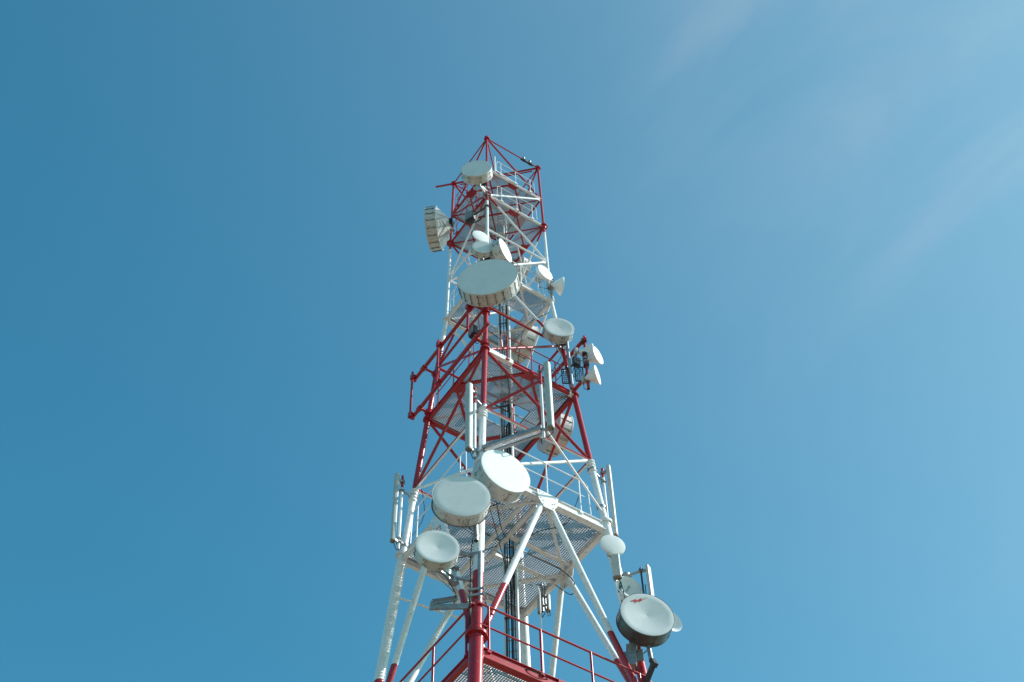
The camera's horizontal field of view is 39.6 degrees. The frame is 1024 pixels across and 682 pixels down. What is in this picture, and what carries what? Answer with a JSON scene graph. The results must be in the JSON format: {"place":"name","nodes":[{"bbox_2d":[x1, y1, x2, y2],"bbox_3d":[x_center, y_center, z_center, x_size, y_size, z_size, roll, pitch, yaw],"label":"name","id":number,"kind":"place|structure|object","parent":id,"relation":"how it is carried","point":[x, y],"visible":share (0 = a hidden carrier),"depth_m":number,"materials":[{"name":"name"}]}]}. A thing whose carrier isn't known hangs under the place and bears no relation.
{"place":"outdoors","nodes":[
{"label":"outdoors","id":0,"kind":"place"},
{"bbox_2d":[0,0,1023,681],"label":"sky","id":1,"kind":"structure","parent":0,"point":[787,236],"materials":[{"name":"blue"}]},
{"bbox_3d":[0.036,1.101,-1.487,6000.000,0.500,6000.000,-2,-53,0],"label":"ground","id":2,"kind":"structure","parent":0,"visible":0},
{"bbox_2d":[374,135,651,681],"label":"lattice tower","id":3,"kind":"structure","parent":2,"relation":"on","point":[478,655],"depth_m":34.39,"materials":[{"name":"metal"}]},
{"bbox_2d":[390,473,418,549],"bbox_3d":[-2.697,4.330,35.067,0.753,2.687,0.355,31,-60,-22],"label":"panel antenna","id":4,"kind":"object","parent":3,"relation":"attached to","point":[393,537],"visible":0.99,"depth_m":34.86,"materials":[{"name":"plastic"}]},
{"bbox_2d":[424,206,454,251],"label":"drum dish","id":5,"kind":"object","parent":3,"relation":"on","point":[439,225],"visible":0.99,"depth_m":45.34,"materials":[{"name":"metal"}]},
{"bbox_2d":[408,304,489,419],"bbox_3d":[-1.515,0.329,38.349,0.658,2.100,3.780,28,-59,-20],"label":"antenna frame","id":6,"kind":"object","parent":3,"relation":"attached to","point":[438,381],"visible":0.98,"depth_m":38.28,"materials":[{"name":"red paint"}]},
{"bbox_2d":[429,595,470,609],"bbox_3d":[-1.230,5.291,28.595,0.833,0.440,0.240,-10,-54,6],"label":"step bracket","id":7,"kind":"object","parent":3,"relation":"attached to","point":[436,604],"visible":1,"depth_m":28.48,"materials":[{"name":"metal"}]},
{"bbox_2d":[431,476,490,533],"bbox_3d":[-1.114,3.691,30.285,1.251,1.527,0.838,5,-54,-5],"label":"drum dish","id":8,"kind":"object","parent":3,"relation":"attached to","point":[461,501],"visible":1,"depth_m":30.04,"materials":[{"name":"plastic"}]},
{"bbox_2d":[452,525,487,604],"bbox_3d":[-0.883,4.467,29.668,0.699,3.001,0.525,-10,-54,6],"label":"antenna frame","id":9,"kind":"object","parent":3,"relation":"attached to","point":[479,588],"visible":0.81,"depth_m":29.09,"materials":[{"name":"metal"}]},
{"bbox_2d":[413,530,459,603],"bbox_3d":[-1.521,4.613,28.753,1.033,1.364,0.861,8,-54,-7],"label":"drum dish","id":10,"kind":"object","parent":9,"relation":"attached to","point":[437,550],"visible":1,"depth_m":28.67,"materials":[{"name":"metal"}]},
{"bbox_2d":[468,324,482,343],"bbox_3d":[-0.897,-0.276,37.794,0.539,1.097,0.261,-2,-53,0],"label":"radio box","id":11,"kind":"object","parent":3,"relation":"attached to","point":[473,330],"visible":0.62,"depth_m":37.65,"materials":[{"name":"grey metal"}]},
{"bbox_2d":[465,382,486,458],"bbox_3d":[-0.792,1.974,33.556,0.321,2.687,0.734,-27,-57,17],"label":"panel antenna","id":12,"kind":"object","parent":3,"relation":"attached to","point":[470,418],"visible":0.94,"depth_m":33.38,"materials":[{"name":"plastic"}]},
{"bbox_2d":[461,160,492,199],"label":"drum dish","id":13,"kind":"object","parent":3,"relation":"attached to","point":[479,173],"visible":1,"depth_m":43.49,"materials":[{"name":"metal"}]},
{"bbox_2d":[465,204,489,224],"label":"radio box","id":14,"kind":"object","parent":3,"relation":"attached to","point":[470,217],"visible":1,"depth_m":43.41,"materials":[{"name":"grey metal"}]},
{"bbox_2d":[472,231,488,241],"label":"dish","id":15,"kind":"object","parent":3,"relation":"attached to","point":[479,236],"visible":0.72,"depth_m":40.86,"materials":[{"name":"metal"}]},
{"bbox_2d":[471,241,491,260],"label":"drum dish","id":16,"kind":"object","parent":3,"relation":"attached to","point":[481,250],"visible":0.89,"depth_m":40.19,"materials":[{"name":"metal"}]},
{"bbox_2d":[457,259,519,309],"bbox_3d":[-0.595,-1.373,38.640,1.674,1.740,0.877,-8,-54,5],"label":"drum dish","id":17,"kind":"object","parent":3,"relation":"attached to","point":[487,283],"visible":1,"depth_m":38.22,"materials":[{"name":"fabric"}]},
{"bbox_2d":[496,225,504,239],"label":"radio box","id":18,"kind":"object","parent":3,"relation":"attached to","point":[500,230],"visible":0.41,"depth_m":43.60,"materials":[{"name":"plastic"}]},
{"bbox_2d":[490,238,511,261],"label":"drum dish","id":19,"kind":"object","parent":3,"relation":"attached to","point":[500,249],"visible":0.76,"depth_m":40.09,"materials":[{"name":"grey plastic"}]},
{"bbox_2d":[473,450,529,506],"bbox_3d":[-0.360,3.253,31.318,1.237,1.520,0.926,24,-58,-18],"label":"drum dish","id":20,"kind":"object","parent":3,"relation":"attached to","point":[502,476],"visible":0.9,"depth_m":31.05,"materials":[{"name":"grey"}]},
{"bbox_2d":[494,156,513,182],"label":"whip antenna","id":21,"kind":"object","parent":3,"relation":"attached to","point":[495,170],"visible":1,"depth_m":45.51,"materials":[{"name":"white paint"}]},
{"bbox_2d":[511,256,531,279],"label":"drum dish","id":22,"kind":"object","parent":3,"relation":"attached to","point":[524,259],"visible":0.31,"depth_m":45.28,"materials":[{"name":"metal"}]},
{"bbox_2d":[510,321,537,363],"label":"drum dish","id":23,"kind":"object","parent":3,"relation":"attached to","point":[529,338],"visible":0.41,"depth_m":42.28,"materials":[{"name":"metal"}]},
{"bbox_2d":[520,156,532,165],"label":"obstruction lamp","id":24,"kind":"object","parent":3,"relation":"attached to","point":[529,162],"visible":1,"depth_m":47.52,"materials":[{"name":"metal"}]},
{"bbox_2d":[537,582,544,617],"bbox_3d":[0.711,6.249,34.487,0.159,1.237,0.271,13,-55,-11],"label":"panel antenna","id":25,"kind":"object","parent":3,"relation":"attached to","point":[542,595],"visible":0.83,"depth_m":34.34,"materials":[{"name":"plastic"}]},
{"bbox_2d":[482,380,601,510],"bbox_3d":[1.021,2.307,33.803,3.457,1.931,1.481,25,-58,-19],"label":"antenna frame","id":26,"kind":"object","parent":3,"relation":"attached to","point":[521,434],"visible":0.94,"depth_m":32.79,"materials":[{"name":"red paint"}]},
{"bbox_2d":[537,361,554,439],"bbox_3d":[0.778,1.355,33.291,0.391,2.738,0.173,-35,-60,22],"label":"panel antenna","id":27,"kind":"object","parent":26,"relation":"attached to","point":[546,369],"visible":1,"depth_m":33.15,"materials":[{"name":"plastic"}]},
{"bbox_2d":[544,585,550,615],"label":"panel antenna","id":28,"kind":"object","parent":3,"relation":"attached to","point":[547,603],"visible":1,"depth_m":34.36,"materials":[{"name":"plastic"}]},
{"bbox_2d":[537,412,573,456],"bbox_3d":[1.005,2.539,39.068,0.862,1.531,1.252,26,-58,-19],"label":"drum dish","id":29,"kind":"object","parent":3,"relation":"attached to","point":[544,446],"visible":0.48,"depth_m":38.79,"materials":[{"name":"metal"}]},
{"bbox_2d":[542,318,573,365],"bbox_3d":[1.250,0.032,39.212,0.868,1.335,0.714,6,-54,-6],"label":"drum dish","id":30,"kind":"object","parent":3,"relation":"attached to","point":[559,332],"visible":1,"depth_m":39.12,"materials":[{"name":"metal"}]},
{"bbox_2d":[543,335,589,390],"bbox_3d":[1.486,1.173,38.549,0.195,2.301,2.020,27,-59,-20],"label":"antenna frame","id":31,"kind":"object","parent":3,"relation":"attached to","point":[583,341],"visible":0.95,"depth_m":38.65,"materials":[{"name":"red paint"}]},
{"bbox_2d":[561,341,583,387],"bbox_3d":[1.601,0.491,38.420,0.590,2.302,0.127,-10,-54,6],"label":"panel antenna","id":32,"kind":"object","parent":31,"relation":"attached to","point":[570,377],"visible":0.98,"depth_m":37.93,"materials":[{"name":"metal"}]},
{"bbox_2d":[574,343,592,363],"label":"dish","id":33,"kind":"object","parent":31,"relation":"attached to","point":[587,348],"visible":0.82,"depth_m":38.42,"materials":[{"name":"metal"}]},
{"bbox_2d":[581,365,600,389],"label":"dish","id":34,"kind":"object","parent":31,"relation":"attached to","point":[593,375],"visible":1,"depth_m":37.33,"materials":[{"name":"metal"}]},
{"bbox_2d":[582,346,602,364],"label":"dish","id":35,"kind":"object","parent":31,"relation":"attached to","point":[594,356],"visible":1,"depth_m":38.02,"materials":[{"name":"metal"}]},
{"bbox_2d":[565,355,580,376],"bbox_3d":[1.640,0.631,38.652,0.215,1.096,0.499,36,-62,-24],"label":"radio box","id":36,"kind":"object","parent":3,"relation":"attached to","point":[575,362],"visible":0.67,"depth_m":38.44,"materials":[{"name":"grey metal"}]},
{"bbox_2d":[587,464,617,536],"bbox_3d":[2.206,3.824,34.656,0.370,2.738,0.706,-35,-60,22],"label":"panel antenna","id":37,"kind":"object","parent":3,"relation":"attached to","point":[611,495],"visible":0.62,"depth_m":34.97,"materials":[{"name":"plastic"}]},
{"bbox_2d":[600,535,624,556],"bbox_3d":[2.241,4.869,32.519,0.600,0.757,0.522,12,-55,-10],"label":"dish","id":38,"kind":"object","parent":3,"relation":"attached to","point":[611,544],"visible":0.78,"depth_m":32.41,"materials":[{"name":"metal"}]},
{"bbox_2d":[611,554,621,591],"bbox_3d":[2.397,5.295,31.978,0.254,1.000,0.600,-7,-54,4],"label":"panel antenna","id":39,"kind":"object","parent":3,"relation":"attached to","point":[616,567],"visible":0.94,"depth_m":31.79,"materials":[{"name":"plastic"}]},
{"bbox_2d":[616,576,641,595],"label":"open dish","id":40,"kind":"object","parent":3,"relation":"attached to","point":[631,585],"visible":0.83,"depth_m":31.77,"materials":[{"name":"plastic"}]},
{"bbox_2d":[622,564,653,595],"bbox_3d":[2.793,5.532,31.692,0.704,1.218,0.200,-17,-55,11],"label":"panel antenna","id":41,"kind":"object","parent":3,"relation":"attached to","point":[647,569],"visible":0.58,"depth_m":31.87,"materials":[{"name":"plastic"}]},
{"bbox_2d":[624,643,657,681],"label":"antenna frame","id":42,"kind":"object","parent":3,"relation":"attached to","point":[633,654],"visible":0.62,"depth_m":29.93,"materials":[{"name":"metal"}]},
{"bbox_2d":[616,593,674,653],"bbox_3d":[2.806,6.232,30.431,1.207,1.505,0.814,9,-54,-8],"label":"drum dish","id":43,"kind":"object","parent":3,"relation":"attached to","point":[643,620],"visible":1,"depth_m":30.23,"materials":[{"name":"plastic"}]},
{"bbox_2d":[672,613,681,631],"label":"open dish","id":44,"kind":"object","parent":3,"relation":"attached to","point":[677,626],"visible":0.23,"depth_m":30.97,"materials":[{"name":"plastic"}]},
{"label":"pole","id":45,"kind":"object","parent":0,"visible":0},
{"bbox_2d":[535,265,553,288],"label":"dish","id":46,"kind":"object","parent":45,"relation":"attached to","point":[543,273],"visible":1,"depth_m":41.76,"materials":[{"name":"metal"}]},
{"bbox_2d":[546,277,563,295],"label":"dish","id":47,"kind":"object","parent":45,"relation":"attached to","point":[557,286],"visible":1,"depth_m":41.62,"materials":[{"name":"metal"}]}
]}

